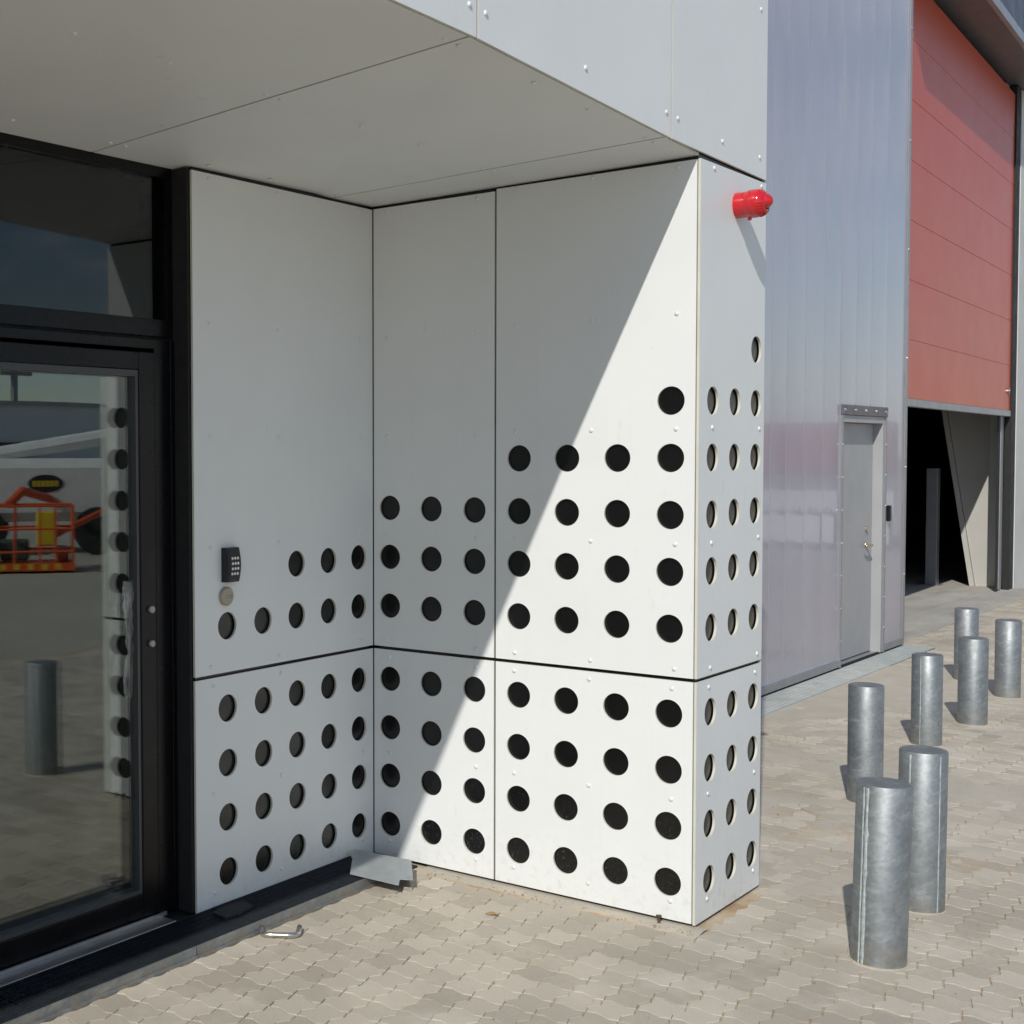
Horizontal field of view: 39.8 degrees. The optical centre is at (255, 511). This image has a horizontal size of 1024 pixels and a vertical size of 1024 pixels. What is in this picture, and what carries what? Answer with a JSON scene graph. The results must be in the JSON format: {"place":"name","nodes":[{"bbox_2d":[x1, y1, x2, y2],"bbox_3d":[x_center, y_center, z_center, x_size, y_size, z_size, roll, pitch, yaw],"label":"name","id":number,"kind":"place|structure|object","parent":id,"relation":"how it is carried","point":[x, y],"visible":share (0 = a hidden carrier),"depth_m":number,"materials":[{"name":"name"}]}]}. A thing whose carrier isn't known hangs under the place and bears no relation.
{"place":"outdoors","nodes":[
{"label":"outdoors","id":0,"kind":"place"},
{"bbox_2d":[41,599,1023,1023],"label":"paving","id":1,"kind":"structure","parent":0,"point":[423,949],"depth_m":4.64,"materials":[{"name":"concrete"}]},
{"bbox_2d":[0,856,416,1023],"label":"drain channel","id":2,"kind":"object","parent":1,"relation":"on","point":[51,994],"visible":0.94,"depth_m":4.56,"materials":[{"name":"black metal"}]},
{"bbox_2d":[213,900,252,919],"bbox_3d":[-0.078,1.422,4.903,0.095,0.012,0.182,2,3,41],"label":"rubber scrap","id":3,"kind":"object","parent":2,"relation":"on","point":[231,910],"visible":1,"depth_m":4.89,"materials":[{"name":"black rubber"}]},
{"bbox_2d":[259,924,301,937],"bbox_3d":[0.082,1.456,4.761,0.155,0.025,0.078,0,2,5],"label":"pull handle","id":4,"kind":"object","parent":1,"relation":"on","point":[263,933],"visible":1,"depth_m":4.73,"materials":[{"name":"metal"}]},
{"bbox_2d":[350,849,412,887],"bbox_3d":[0.494,1.407,5.362,0.243,0.060,0.390,0,2,7],"label":"sheet metal offcut","id":5,"kind":"object","parent":1,"relation":"on","point":[382,868],"visible":1,"depth_m":5.35,"materials":[{"name":"metal"}]},
{"bbox_2d":[417,866,707,938],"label":"loose sand","id":6,"kind":"structure","parent":1,"relation":"on","point":[576,905],"depth_m":5.08,"materials":[{"name":"beige sand"}]},
{"bbox_2d":[656,914,661,922],"bbox_3d":[1.427,1.441,4.854,0.021,0.032,0.020,2,3,41],"label":"bolt","id":7,"kind":"object","parent":6,"relation":"on","point":[658,916],"visible":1,"depth_m":4.85,"materials":[{"name":"brown metal"}]},
{"bbox_2d":[243,727,1019,1018],"bbox_3d":[2.527,1.406,5.838,2.304,0.005,6.081,2,3,41],"label":"grit","id":8,"kind":"object","parent":1,"relation":"on","point":[633,917],"visible":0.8,"depth_m":5.00,"materials":[{"name":"stone"}]},
{"bbox_2d":[761,645,934,716],"bbox_3d":[3.274,1.278,8.917,0.253,0.020,7.280,2,3,41],"label":"concrete strip","id":9,"kind":"object","parent":1,"relation":"on","point":[784,698],"visible":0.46,"depth_m":10.02,"materials":[{"name":"grey concrete"}]},
{"bbox_2d":[842,682,884,802],"bbox_3d":[2.901,1.128,6.527,0.193,0.621,0.176,-1,3,-20],"label":"bollard","id":10,"kind":"object","parent":1,"relation":"on","point":[865,749],"visible":0.77,"depth_m":6.46,"materials":[{"name":"silver metal"}]},
{"bbox_2d":[848,777,913,972],"bbox_3d":[2.046,1.204,4.481,0.195,0.651,0.208,3,3,41],"label":"bollard","id":11,"kind":"object","parent":1,"relation":"on","point":[881,870],"visible":0.97,"depth_m":4.41,"materials":[{"name":"metal"}]},
{"bbox_2d":[898,745,948,914],"bbox_3d":[2.426,1.184,5.009,0.192,0.643,0.186,2,3,41],"label":"bollard","id":12,"kind":"object","parent":1,"relation":"on","point":[923,770],"visible":0.7,"depth_m":4.93,"materials":[{"name":"metal"}]},
{"bbox_2d":[908,652,942,747],"bbox_3d":[3.813,1.093,7.794,0.202,0.575,0.200,1,3,21],"label":"bollard","id":13,"kind":"object","parent":1,"relation":"on","point":[926,695],"visible":0.94,"depth_m":7.73,"materials":[{"name":"metal"}]},
{"bbox_2d":[952,607,978,679],"bbox_3d":[5.171,0.989,9.979,0.182,0.583,0.182,-1,2,-11],"label":"bollard","id":14,"kind":"object","parent":1,"relation":"on","point":[966,621],"visible":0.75,"depth_m":9.91,"materials":[{"name":"silver metal"}]},
{"bbox_2d":[955,636,989,726],"bbox_3d":[4.370,1.059,8.372,0.219,0.588,0.204,2,3,41],"label":"bollard","id":15,"kind":"object","parent":1,"relation":"on","point":[972,690],"visible":0.91,"depth_m":8.30,"materials":[{"name":"silver metal"}]},
{"bbox_2d":[993,619,1021,698],"bbox_3d":[5.086,1.019,9.280,0.187,0.583,0.208,2,3,41],"label":"bollard","id":16,"kind":"object","parent":1,"relation":"on","point":[1008,658],"visible":0.92,"depth_m":9.21,"materials":[{"name":"silver metal"}]},
{"bbox_2d":[904,530,1023,641],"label":"concrete floor","id":17,"kind":"structure","parent":0,"point":[929,608],"depth_m":16.16,"materials":[{"name":"grey concrete"}]},
{"label":"ground","id":18,"kind":"structure","parent":0,"visible":0},
{"bbox_2d":[0,0,767,986],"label":"entrance building","id":19,"kind":"structure","parent":18,"relation":"on","point":[406,356],"depth_m":5.02,"materials":[{"name":"white metal"}]},
{"bbox_2d":[0,341,158,968],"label":"door","id":20,"kind":"structure","parent":19,"relation":"in","point":[34,938],"depth_m":4.75,"materials":[{"name":"black metal"}]},
{"bbox_2d":[0,132,172,340],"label":"transom window","id":21,"kind":"structure","parent":19,"relation":"in","point":[14,316],"depth_m":4.58,"materials":[{"name":"black metal"}]},
{"bbox_2d":[219,587,233,605],"bbox_3d":[-0.106,0.305,4.954,0.016,0.068,0.068,2,3,41],"label":"round key switch","id":22,"kind":"object","parent":19,"relation":"attached to","point":[226,595],"visible":1,"depth_m":4.94,"materials":[{"name":"silver metal"}]},
{"bbox_2d":[221,547,240,582],"bbox_3d":[-0.086,0.191,4.954,0.037,0.124,0.077,2,3,41],"label":"keypad","id":23,"kind":"object","parent":19,"relation":"attached to","point":[230,564],"visible":1,"depth_m":4.93,"materials":[{"name":"black plastic"}]},
{"bbox_2d":[732,189,772,220],"bbox_3d":[1.781,-1.098,4.894,0.130,0.108,0.101,2,3,41],"label":"alarm siren","id":24,"kind":"object","parent":19,"relation":"attached to","point":[753,203],"visible":1,"depth_m":4.87,"materials":[{"name":"red plastic"}]},
{"bbox_2d":[761,0,1023,696],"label":"hall building","id":25,"kind":"structure","parent":18,"relation":"on","point":[894,325],"depth_m":11.19,"materials":[{"name":"grey metal"}]},
{"bbox_2d":[841,423,874,664],"bbox_3d":[4.732,0.241,10.868,0.120,1.885,0.976,2,3,41],"label":"door","id":26,"kind":"structure","parent":25,"relation":"in","point":[858,438],"depth_m":10.95,"materials":[{"name":"grey metal"}]},
{"bbox_2d":[886,505,891,520],"bbox_3d":[5.205,0.010,11.272,0.032,0.130,0.045,2,3,41],"label":"card reader","id":27,"kind":"object","parent":25,"relation":"attached to","point":[888,512],"visible":1,"depth_m":11.26,"materials":[{"name":"black plastic"}]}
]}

